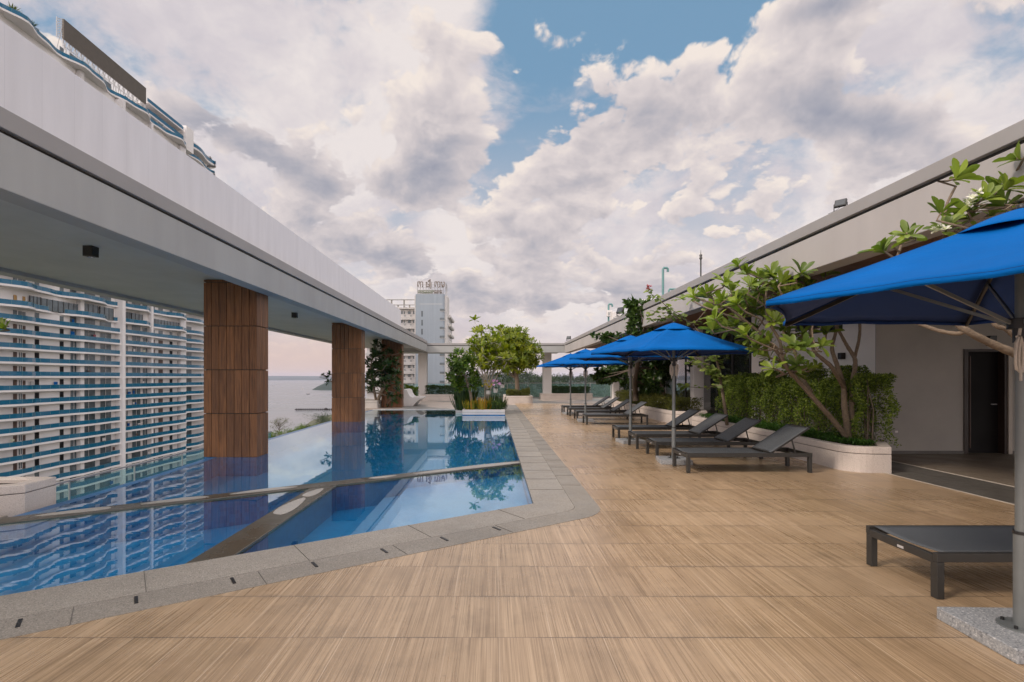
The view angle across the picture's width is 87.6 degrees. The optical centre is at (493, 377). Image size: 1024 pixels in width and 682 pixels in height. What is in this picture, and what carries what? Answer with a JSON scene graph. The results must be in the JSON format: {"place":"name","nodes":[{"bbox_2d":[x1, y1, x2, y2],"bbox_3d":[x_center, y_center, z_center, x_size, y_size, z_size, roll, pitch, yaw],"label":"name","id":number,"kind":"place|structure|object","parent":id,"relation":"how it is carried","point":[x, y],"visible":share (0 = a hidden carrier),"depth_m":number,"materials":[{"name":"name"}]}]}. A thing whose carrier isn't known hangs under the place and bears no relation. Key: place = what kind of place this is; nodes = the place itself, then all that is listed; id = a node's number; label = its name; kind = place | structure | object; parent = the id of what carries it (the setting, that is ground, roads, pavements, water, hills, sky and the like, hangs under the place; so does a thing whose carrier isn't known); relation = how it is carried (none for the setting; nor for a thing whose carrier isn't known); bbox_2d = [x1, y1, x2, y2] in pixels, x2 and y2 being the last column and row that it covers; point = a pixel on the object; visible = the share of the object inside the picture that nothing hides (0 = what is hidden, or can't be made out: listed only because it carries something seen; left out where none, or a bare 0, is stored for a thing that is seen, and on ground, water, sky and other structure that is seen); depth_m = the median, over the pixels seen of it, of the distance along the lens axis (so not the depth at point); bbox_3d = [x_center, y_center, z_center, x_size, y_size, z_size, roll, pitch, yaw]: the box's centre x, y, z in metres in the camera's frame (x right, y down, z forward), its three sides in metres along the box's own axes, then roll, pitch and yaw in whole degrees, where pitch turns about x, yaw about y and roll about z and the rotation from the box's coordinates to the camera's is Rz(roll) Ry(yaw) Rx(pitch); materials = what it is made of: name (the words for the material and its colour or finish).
{"place":"outdoors","nodes":[
{"label":"outdoors","id":0,"kind":"place"},
{"bbox_2d":[268,378,331,379],"bbox_3d":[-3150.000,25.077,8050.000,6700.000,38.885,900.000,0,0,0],"label":"headland","id":1,"kind":"structure","parent":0,"point":[298,379],"depth_m":7706.26,"materials":[{"name":"grey"}]},
{"bbox_2d":[305,414,331,426],"bbox_3d":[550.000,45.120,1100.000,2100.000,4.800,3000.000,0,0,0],"label":"ground","id":2,"kind":"structure","parent":0,"point":[312,422],"depth_m":503.51,"materials":[{"name":"green plant"}]},
{"bbox_2d":[0,2,215,503],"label":"apartment tower","id":3,"kind":"structure","parent":2,"relation":"on","point":[91,383],"depth_m":140.51,"materials":[{"name":"white glass"}]},
{"bbox_2d":[29,295,40,304],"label":"tall window","id":4,"kind":"structure","parent":3,"relation":"in","point":[37,300],"depth_m":122.58,"materials":[{"name":"grey glass"}]},
{"bbox_2d":[41,298,77,312],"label":"tall window","id":5,"kind":"structure","parent":3,"relation":"in","point":[56,306],"depth_m":128.97,"materials":[{"name":"grey glass"}]},
{"bbox_2d":[84,449,94,456],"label":"window","id":6,"kind":"structure","parent":3,"relation":"in","point":[87,452],"depth_m":139.59,"materials":[{"name":"grey glass"}]},
{"bbox_2d":[84,437,94,444],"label":"window","id":7,"kind":"structure","parent":3,"relation":"in","point":[87,440],"depth_m":139.59,"materials":[{"name":"grey glass"}]},
{"bbox_2d":[84,425,94,432],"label":"window","id":8,"kind":"structure","parent":3,"relation":"in","point":[86,428],"depth_m":139.59,"materials":[{"name":"grey glass"}]},
{"bbox_2d":[84,413,94,419],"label":"window","id":9,"kind":"structure","parent":3,"relation":"in","point":[86,416],"depth_m":139.59,"materials":[{"name":"grey glass"}]},
{"bbox_2d":[84,402,94,407],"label":"window","id":10,"kind":"structure","parent":3,"relation":"in","point":[86,404],"depth_m":139.59,"materials":[{"name":"grey glass"}]},
{"bbox_2d":[84,390,94,395],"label":"window","id":11,"kind":"structure","parent":3,"relation":"in","point":[86,392],"depth_m":139.59,"materials":[{"name":"grey glass"}]},
{"bbox_2d":[84,378,94,383],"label":"window","id":12,"kind":"structure","parent":3,"relation":"in","point":[86,380],"depth_m":139.59,"materials":[{"name":"grey glass"}]},
{"bbox_2d":[84,354,94,359],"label":"window","id":13,"kind":"structure","parent":3,"relation":"in","point":[86,356],"depth_m":139.59,"materials":[{"name":"grey glass"}]},
{"bbox_2d":[84,342,94,352],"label":"window","id":14,"kind":"structure","parent":3,"relation":"in","point":[86,345],"depth_m":139.59,"materials":[{"name":"grey glass"}]},
{"bbox_2d":[84,303,97,312],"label":"tall window","id":15,"kind":"structure","parent":3,"relation":"in","point":[87,307],"depth_m":139.52,"materials":[{"name":"grey glass"}]},
{"bbox_2d":[56,16,145,107],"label":"rooftop screen","id":16,"kind":"object","parent":3,"relation":"on","point":[78,41],"visible":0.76,"depth_m":143.63,"materials":[{"name":"grey metal"}]},
{"bbox_2d":[100,446,110,453],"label":"window","id":17,"kind":"structure","parent":3,"relation":"in","point":[104,449],"depth_m":145.32,"materials":[{"name":"grey glass"}]},
{"bbox_2d":[100,423,110,429],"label":"window","id":18,"kind":"structure","parent":3,"relation":"in","point":[102,426],"depth_m":145.32,"materials":[{"name":"grey glass"}]},
{"bbox_2d":[100,412,110,418],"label":"window","id":19,"kind":"structure","parent":3,"relation":"in","point":[106,414],"depth_m":145.32,"materials":[{"name":"grey glass"}]},
{"bbox_2d":[100,401,110,406],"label":"window","id":20,"kind":"structure","parent":3,"relation":"in","point":[102,403],"depth_m":145.32,"materials":[{"name":"grey glass"}]},
{"bbox_2d":[100,378,110,383],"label":"window","id":21,"kind":"structure","parent":3,"relation":"in","point":[102,380],"depth_m":145.32,"materials":[{"name":"grey glass"}]},
{"bbox_2d":[99,306,113,320],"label":"tall window","id":22,"kind":"structure","parent":3,"relation":"in","point":[109,312],"depth_m":145.47,"materials":[{"name":"grey glass"}]},
{"bbox_2d":[131,313,142,319],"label":"tall window","id":23,"kind":"structure","parent":3,"relation":"in","point":[135,316],"depth_m":157.29,"materials":[{"name":"grey glass"}]},
{"bbox_2d":[154,319,178,325],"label":"tall window","id":24,"kind":"structure","parent":3,"relation":"in","point":[157,321],"depth_m":171.19,"materials":[{"name":"grey glass"}]},
{"bbox_2d":[268,430,285,438],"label":"shore tree","id":25,"kind":"object","parent":2,"relation":"on","point":[273,433],"visible":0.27,"depth_m":319.59,"materials":[{"name":"green plant"}]},
{"bbox_2d":[269,417,294,435],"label":"shore tree","id":26,"kind":"object","parent":2,"relation":"on","point":[279,425],"visible":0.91,"depth_m":334.96,"materials":[{"name":"grey plant"}]},
{"bbox_2d":[302,410,330,424],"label":"shore tree","id":27,"kind":"object","parent":2,"relation":"on","point":[322,415],"visible":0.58,"depth_m":428.44,"materials":[{"name":"green plant"}]},
{"bbox_2d":[365,294,453,398],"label":"hotel building","id":28,"kind":"structure","parent":2,"relation":"on","point":[428,318],"depth_m":190.00,"materials":[{"name":"white concrete"}]},
{"bbox_2d":[417,279,446,295],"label":"rooftop sign","id":29,"kind":"object","parent":28,"relation":"on","point":[432,291],"visible":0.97,"depth_m":190.20,"materials":[{"name":"grey metal"}]},
{"bbox_3d":[5.180,22.650,17.000,21.640,41.740,46.000,0,0,0],"label":"podium building","id":30,"kind":"object","parent":2,"relation":"on","visible":0},
{"bbox_3d":[-6.450,4.420,11.000,2.300,0.600,30.000,0,0,0],"label":"outer ledge","id":31,"kind":"object","parent":30,"relation":"attached to","visible":0},
{"bbox_2d":[55,431,271,499],"bbox_3d":[-7.000,2.905,10.395,0.040,2.430,12.810,0,0,0],"label":"ledge railing","id":32,"kind":"object","parent":31,"relation":"on","point":[110,470],"visible":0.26,"depth_m":10.22,"materials":[{"name":"grey metal"}]},
{"bbox_2d":[312,382,366,389],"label":"island","id":33,"kind":"structure","parent":0,"point":[324,386],"depth_m":1808.10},
{"bbox_2d":[268,376,579,378],"bbox_3d":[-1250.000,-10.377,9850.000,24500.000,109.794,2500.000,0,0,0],"label":"hills","id":34,"kind":"structure","parent":0,"point":[324,377],"depth_m":9205.83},
{"bbox_2d":[268,380,586,435],"bbox_3d":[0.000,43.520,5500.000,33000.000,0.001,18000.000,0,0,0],"label":"sea","id":35,"kind":"structure","parent":0,"point":[286,398],"depth_m":957.15,"materials":[{"name":"liquid"}]},
{"bbox_2d":[295,408,331,410],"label":"jetty","id":36,"kind":"object","parent":35,"relation":"in","point":[314,409],"visible":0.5,"depth_m":692.12,"materials":[{"name":"grey concrete"}]},
{"bbox_2d":[365,398,611,410],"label":"terrace paving","id":37,"kind":"structure","parent":0,"point":[421,404],"depth_m":30.90,"materials":[{"name":"stone"}]},
{"bbox_2d":[365,399,380,407],"bbox_3d":[-6.485,1.340,27.275,1.638,0.400,2.058,0,0,0],"label":"planter","id":38,"kind":"object","parent":37,"relation":"on","point":[371,403],"visible":0.21,"depth_m":26.25,"materials":[{"name":"white stone"}]},
{"bbox_2d":[365,339,403,407],"bbox_3d":[-5.455,-0.152,26.070,2.308,3.728,3.782,0,0,0],"label":"plumeria tree","id":39,"kind":"object","parent":37,"relation":"on","point":[382,365],"visible":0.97,"depth_m":25.88,"materials":[{"name":"green plant"}]},
{"bbox_2d":[404,384,419,395],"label":"bush","id":40,"kind":"object","parent":37,"relation":"on","point":[407,386],"visible":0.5,"depth_m":29.86,"materials":[{"name":"green plant"}]},
{"bbox_2d":[404,388,425,405],"bbox_3d":[-4.270,1.070,28.775,1.060,0.900,1.650,0,0,0],"label":"sculpted bench","id":41,"kind":"object","parent":37,"relation":"on","point":[411,398],"visible":0.91,"depth_m":27.95,"materials":[{"name":"white paint"}]},
{"bbox_2d":[423,394,454,400],"bbox_3d":[-3.275,1.320,34.900,2.558,0.440,1.408,0,0,0],"label":"planter","id":42,"kind":"object","parent":37,"relation":"on","point":[437,397],"visible":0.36,"depth_m":34.20,"materials":[{"name":"concrete"}]},
{"bbox_2d":[425,384,459,393],"bbox_3d":[-3.247,0.820,34.887,2.441,0.734,1.175,0,0,0],"label":"hedge","id":43,"kind":"object","parent":42,"relation":"on","point":[445,389],"visible":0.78,"depth_m":34.45,"materials":[{"name":"green plant"}]},
{"bbox_2d":[503,394,532,402],"bbox_3d":[1.470,1.315,32.500,1.708,0.450,3.008,0,0,0],"label":"planter","id":44,"kind":"object","parent":37,"relation":"on","point":[520,399],"visible":0.72,"depth_m":31.00,"materials":[{"name":"stone"}]},
{"bbox_2d":[486,324,544,395],"bbox_3d":[0.939,-0.943,31.740,4.242,4.451,2.760,0,0,0],"label":"tree","id":45,"kind":"object","parent":44,"relation":"in","point":[526,358],"visible":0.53,"depth_m":31.31,"materials":[{"name":"green plant"}]},
{"bbox_2d":[506,387,530,395],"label":"hedge","id":46,"kind":"object","parent":44,"relation":"on","point":[517,392],"visible":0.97,"depth_m":31.31,"materials":[{"name":"green plant"}]},
{"bbox_2d":[539,393,592,399],"bbox_3d":[4.985,1.320,36.800,3.538,0.440,1.308,0,0,0],"label":"planter","id":47,"kind":"object","parent":37,"relation":"on","point":[561,396],"visible":0.94,"depth_m":36.15,"materials":[{"name":"concrete"}]},
{"bbox_2d":[552,385,590,392],"bbox_3d":[5.328,0.874,36.790,2.690,0.654,1.180,0,0,0],"label":"hedge","id":48,"kind":"object","parent":47,"relation":"in","point":[566,389],"visible":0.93,"depth_m":36.36,"materials":[{"name":"green plant"}]},
{"bbox_2d":[0,403,1023,681],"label":"deck","id":49,"kind":"structure","parent":0,"point":[732,569],"depth_m":3.58,"materials":[{"name":"wood"}]},
{"bbox_2d":[0,410,531,595],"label":"pool basin","id":50,"kind":"object","parent":49,"relation":"in","point":[415,505],"visible":0.25,"depth_m":6.35,"materials":[{"name":"blue tile"}]},
{"bbox_2d":[0,460,519,558],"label":"pool divider","id":51,"kind":"object","parent":50,"relation":"on","point":[25,535],"visible":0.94,"depth_m":6.49,"materials":[{"name":"stone"}]},
{"bbox_2d":[185,485,336,563],"bbox_3d":[-2.395,1.728,5.976,0.310,0.385,3.298,0,0,0],"label":"pool divider","id":52,"kind":"object","parent":50,"relation":"on","point":[299,518],"visible":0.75,"depth_m":5.86,"materials":[{"name":"stone"}]},
{"bbox_2d":[22,410,525,515],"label":"pool water","id":53,"kind":"structure","parent":50,"relation":"in","point":[381,442],"depth_m":10.04,"materials":[{"name":"blue liquid"}]},
{"bbox_2d":[0,20,564,458],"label":"pool canopy","id":54,"kind":"object","parent":50,"relation":"on","point":[157,220],"visible":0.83,"depth_m":8.79,"materials":[{"name":"grey paint"}]},
{"bbox_2d":[0,317,9,331],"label":"plant","id":55,"kind":"object","parent":54,"relation":"on","point":[2,324],"visible":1,"depth_m":8.95,"materials":[{"name":"green plant"}]},
{"bbox_2d":[82,245,98,257],"bbox_3d":[-5.850,-1.821,7.750,0.140,0.158,0.140,0,0,0],"label":"downlight","id":56,"kind":"object","parent":54,"relation":"attached to","point":[89,251],"visible":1,"depth_m":7.68,"materials":[{"name":"black paint"}]},
{"bbox_2d":[319,370,331,384],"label":"plant","id":57,"kind":"object","parent":54,"relation":"on","point":[326,376],"visible":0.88,"depth_m":19.96,"materials":[{"name":"green plant"}]},
{"bbox_2d":[373,409,454,409],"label":"pool end kerb","id":58,"kind":"structure","parent":50,"relation":"attached to","point":[413,409],"depth_m":25.40,"materials":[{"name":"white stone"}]},
{"bbox_2d":[462,408,504,414],"bbox_3d":[-0.398,2.020,23.537,1.744,1.400,3.694,0,0,0],"label":"planter","id":59,"kind":"object","parent":50,"relation":"on","point":[482,412],"visible":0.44,"depth_m":21.70,"materials":[{"name":"white stone"}]},
{"bbox_2d":[449,392,469,409],"bbox_3d":[-1.367,1.009,23.061,0.871,0.839,0.969,0,0,-44],"label":"tufted plant","id":60,"kind":"object","parent":59,"relation":"on","point":[457,405],"visible":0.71,"depth_m":22.91,"materials":[{"name":"green plant"}]},
{"bbox_2d":[451,387,478,400],"bbox_3d":[-1.317,0.843,23.927,1.234,1.061,1.141,0,0,44],"label":"tufted plant","id":61,"kind":"object","parent":59,"relation":"in","point":[463,392],"visible":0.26,"depth_m":23.72,"materials":[{"name":"green plant"}]},
{"bbox_2d":[462,399,478,409],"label":"tufted plant","id":62,"kind":"object","parent":59,"relation":"on","point":[471,403],"visible":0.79,"depth_m":21.79,"materials":[{"name":"green plant"}]},
{"bbox_2d":[472,395,491,409],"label":"tufted plant","id":63,"kind":"object","parent":59,"relation":"on","point":[482,403],"visible":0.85,"depth_m":21.83,"materials":[{"name":"yellow plant"}]},
{"bbox_2d":[467,400,502,409],"bbox_3d":[-0.393,1.163,22.651,1.692,0.443,1.863,0,0,0],"label":"ground cover","id":64,"kind":"object","parent":59,"relation":"on","point":[486,407],"visible":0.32,"depth_m":21.87,"materials":[{"name":"green plant"}]},
{"bbox_2d":[445,347,481,400],"bbox_3d":[-1.288,-0.135,22.642,1.386,2.278,1.462,0,0,41],"label":"tree","id":65,"kind":"object","parent":64,"relation":"on","point":[459,366],"visible":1,"depth_m":22.47,"materials":[{"name":"green plant"}]},
{"bbox_2d":[487,397,507,409],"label":"tufted plant","id":66,"kind":"object","parent":59,"relation":"on","point":[493,403],"visible":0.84,"depth_m":21.84,"materials":[{"name":"green plant"}]},
{"bbox_2d":[0,409,599,639],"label":"pool coping","id":67,"kind":"object","parent":49,"relation":"on","point":[558,492],"visible":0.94,"depth_m":4.44,"materials":[{"name":"grey stone"}]},
{"bbox_2d":[536,353,602,414],"bbox_3d":[3.170,0.259,21.900,2.905,2.522,2.517,0,0,-9],"label":"patio umbrella","id":68,"kind":"object","parent":49,"relation":"on","point":[570,372],"visible":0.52,"depth_m":21.85,"materials":[{"name":"fabric"}]},
{"bbox_2d":[543,348,627,421],"bbox_3d":[3.170,0.259,18.350,2.905,2.522,2.517,0,0,4],"label":"patio umbrella","id":69,"kind":"object","parent":49,"relation":"on","point":[564,361],"visible":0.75,"depth_m":18.20,"materials":[{"name":"fabric"}]},
{"bbox_2d":[561,396,609,411],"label":"sun lounger","id":70,"kind":"object","parent":49,"relation":"on","point":[596,404],"visible":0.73,"depth_m":22.57,"materials":[{"name":"grey metal"}]},
{"bbox_2d":[567,397,619,415],"bbox_3d":[3.950,1.155,21.110,1.992,0.725,0.700,0,0,-1],"label":"sun lounger","id":71,"kind":"object","parent":49,"relation":"on","point":[604,407],"visible":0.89,"depth_m":20.81,"materials":[{"name":"grey metal"}]},
{"bbox_2d":[574,399,628,419],"bbox_3d":[3.956,1.155,19.323,1.992,0.725,0.700,0,0,0],"label":"sun lounger","id":72,"kind":"object","parent":49,"relation":"on","point":[617,407],"visible":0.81,"depth_m":19.02,"materials":[{"name":"grey metal"}]},
{"bbox_2d":[582,401,647,424],"bbox_3d":[3.961,1.155,17.409,1.992,0.725,0.700,0,0,0],"label":"sun lounger","id":73,"kind":"object","parent":49,"relation":"on","point":[634,408],"visible":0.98,"depth_m":17.28,"materials":[{"name":"grey metal"}]},
{"bbox_2d":[569,334,689,443],"bbox_3d":[3.190,0.259,12.400,2.905,2.522,2.517,0,0,-6],"label":"patio umbrella","id":74,"kind":"object","parent":49,"relation":"on","point":[586,356],"visible":0.59,"depth_m":12.37,"materials":[{"name":"fabric"}]},
{"bbox_2d":[612,409,700,437],"bbox_3d":[3.998,1.155,13.170,1.992,0.725,0.700,0,0,1],"label":"sun lounger","id":75,"kind":"object","parent":49,"relation":"on","point":[684,416],"visible":0.88,"depth_m":13.00,"materials":[{"name":"grey metal"}]},
{"bbox_2d":[591,321,758,464],"bbox_3d":[3.220,0.259,9.520,2.905,2.522,2.517,0,0,8],"label":"patio umbrella","id":76,"kind":"object","parent":49,"relation":"on","point":[673,339],"visible":0.99,"depth_m":9.28,"materials":[{"name":"fabric"}]},
{"bbox_2d":[628,413,729,448],"bbox_3d":[4.012,1.155,11.615,1.992,0.725,0.700,0,0,0],"label":"sun lounger","id":77,"kind":"object","parent":49,"relation":"on","point":[700,429],"visible":0.84,"depth_m":11.55,"materials":[{"name":"grey metal"}]},
{"bbox_2d":[646,417,762,458],"bbox_3d":[4.027,1.155,10.271,1.992,0.725,0.700,0,0,0],"label":"sun lounger","id":78,"kind":"object","parent":49,"relation":"on","point":[732,433],"visible":0.92,"depth_m":10.15,"materials":[{"name":"grey metal"}]},
{"bbox_2d":[672,424,811,472],"bbox_3d":[4.061,1.155,8.797,1.992,0.725,0.700,0,0,0],"label":"sun lounger","id":79,"kind":"object","parent":49,"relation":"on","point":[777,440],"visible":1,"depth_m":8.69,"materials":[{"name":"grey metal"}]},
{"bbox_2d":[766,203,1023,663],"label":"patio umbrella","id":80,"kind":"object","parent":49,"relation":"on","point":[948,280],"visible":1,"depth_m":3.07,"materials":[{"name":"fabric"}]},
{"bbox_2d":[866,525,1013,598],"bbox_3d":[4.024,1.155,3.990,1.992,0.725,0.700,0,0,0],"label":"sun lounger","id":81,"kind":"object","parent":49,"relation":"on","point":[971,543],"visible":0.98,"depth_m":3.97,"materials":[{"name":"grey metal"}]},
{"bbox_2d":[857,140,1023,357],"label":"plumeria tree","id":82,"kind":"object","parent":49,"relation":"on","point":[993,191],"visible":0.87,"depth_m":4.61,"materials":[{"name":"green plant"}]},
{"bbox_2d":[0,0,1023,376],"label":"sky","id":83,"kind":"structure","parent":0,"point":[545,162],"materials":[{"name":"white"}]},
{"bbox_2d":[471,379,611,396],"bbox_3d":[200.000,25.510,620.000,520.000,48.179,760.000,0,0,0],"label":"wooded slope","id":84,"kind":"structure","parent":0,"point":[538,389],"depth_m":562.25,"materials":[{"name":"green plant"}]},
{"bbox_2d":[452,370,611,396],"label":"forest","id":85,"kind":"object","parent":84,"relation":"on","point":[531,377],"visible":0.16,"depth_m":543.86,"materials":[{"name":"green plant"}]},
{"bbox_2d":[601,403,1013,503],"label":"side path","id":86,"kind":"structure","parent":0,"point":[1001,492],"depth_m":7.72,"materials":[{"name":"stone"}]},
{"bbox_2d":[612,400,706,423],"bbox_3d":[6.515,1.325,21.600,1.478,0.430,8.808,0,0,0],"label":"planter","id":87,"kind":"object","parent":86,"relation":"on","point":[659,414],"visible":0.45,"depth_m":18.78,"materials":[{"name":"concrete"}]},
{"bbox_2d":[589,294,677,400],"bbox_3d":[4.814,-0.831,19.549,3.355,3.569,6.598,0,0,23],"label":"tree","id":88,"kind":"object","parent":87,"relation":"in","point":[608,375],"visible":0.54,"depth_m":20.60,"materials":[{"name":"green plant"}]},
{"bbox_2d":[644,360,667,400],"bbox_3d":[6.100,0.065,19.976,0.936,1.650,0.880,0,0,0],"label":"tree","id":89,"kind":"object","parent":87,"relation":"in","point":[657,383],"visible":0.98,"depth_m":19.86,"materials":[{"name":"green plant"}]},
{"bbox_2d":[614,389,702,410],"bbox_3d":[6.342,0.868,21.686,1.267,0.630,7.729,0,0,-2],"label":"hedge","id":90,"kind":"object","parent":87,"relation":"on","point":[651,398],"visible":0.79,"depth_m":19.31,"materials":[{"name":"green plant"}]},
{"bbox_2d":[692,416,891,472],"bbox_3d":[6.305,1.325,11.820,1.298,0.430,6.767,0,0,0],"label":"planter","id":91,"kind":"object","parent":86,"relation":"on","point":[854,458],"visible":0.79,"depth_m":8.88,"materials":[{"name":"concrete"}]},
{"bbox_2d":[643,284,734,424],"bbox_3d":[4.590,-0.516,11.532,2.107,3.340,3.063,0,0,0],"label":"slim tree","id":92,"kind":"object","parent":91,"relation":"on","point":[713,370],"visible":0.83,"depth_m":12.62,"materials":[{"name":"green plant"}]},
{"bbox_2d":[678,257,860,437],"bbox_3d":[4.841,-0.455,8.968,3.560,3.027,2.150,0,0,-34],"label":"plumeria tree","id":93,"kind":"object","parent":91,"relation":"in","point":[732,325],"visible":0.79,"depth_m":8.62,"materials":[{"name":"green plant"}]},
{"bbox_2d":[699,412,876,445],"bbox_3d":[6.090,1.053,11.826,0.716,0.248,6.422,0,0,0],"label":"ground cover","id":94,"kind":"object","parent":91,"relation":"on","point":[828,435],"visible":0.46,"depth_m":9.80,"materials":[{"name":"green plant"}]},
{"bbox_2d":[714,364,901,447],"bbox_3d":[6.561,0.484,11.942,0.996,1.456,6.300,0,0,2],"label":"hedge","id":95,"kind":"object","parent":91,"relation":"in","point":[866,383],"visible":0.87,"depth_m":10.64,"materials":[{"name":"green plant"}]},
{"bbox_2d":[600,403,1013,504],"bbox_3d":[6.730,1.644,13.000,1.060,0.252,36.000,0,0,0],"label":"path edging","id":96,"kind":"object","parent":86,"relation":"on","point":[946,487],"visible":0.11,"depth_m":7.77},
{"bbox_2d":[891,453,1013,485],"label":"porch floor","id":97,"kind":"structure","parent":0,"point":[996,467],"depth_m":9.41,"materials":[{"name":"brown stone"}]},
{"bbox_2d":[564,119,1023,453],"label":"pool pavilion","id":98,"kind":"structure","parent":97,"relation":"on","point":[954,394],"depth_m":10.60,"materials":[{"name":"grey paint"}]},
{"bbox_2d":[662,267,668,294],"bbox_3d":[5.625,-2.938,17.500,0.280,1.376,0.152,0,0,0],"label":"gooseneck pipe","id":99,"kind":"object","parent":98,"relation":"on","point":[663,268],"visible":0.59,"depth_m":17.47,"materials":[{"name":"teal metal"}]},
{"bbox_2d":[795,325,842,334],"bbox_3d":[7.804,-1.095,12.200,0.432,0.730,2.400,0,0,0],"label":"high window","id":100,"kind":"structure","parent":98,"relation":"in","point":[798,326],"depth_m":12.60,"materials":[{"name":"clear glass"}]},
{"bbox_2d":[829,198,847,213],"bbox_3d":[4.721,-2.340,7.306,0.077,0.181,0.232,0,0,-40],"label":"floodlight","id":101,"kind":"object","parent":98,"relation":"on","point":[838,204],"visible":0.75,"depth_m":7.27,"materials":[{"name":"black paint"}]},
{"bbox_2d":[963,349,1012,453],"bbox_3d":[9.805,0.480,10.705,0.930,2.080,0.310,0,0,0],"label":"door","id":102,"kind":"structure","parent":98,"relation":"in","point":[987,373],"depth_m":10.72,"materials":[{"name":"black wood"}]},
{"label":"ground cover","id":103,"kind":"object","parent":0,"visible":0},
{"bbox_2d":[465,314,516,400],"bbox_3d":[-0.081,-0.781,23.519,2.386,3.979,4.226,0,0,0],"label":"plumeria tree","id":104,"kind":"object","parent":103,"relation":"on","point":[491,348],"visible":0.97,"depth_m":23.17,"materials":[{"name":"green plant"}]},
{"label":"side ledge","id":105,"kind":"structure","parent":0,"visible":0},
{"bbox_2d":[0,477,55,516],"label":"planter","id":106,"kind":"object","parent":105,"relation":"on","point":[20,495],"visible":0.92,"depth_m":6.25,"materials":[{"name":"stone"}]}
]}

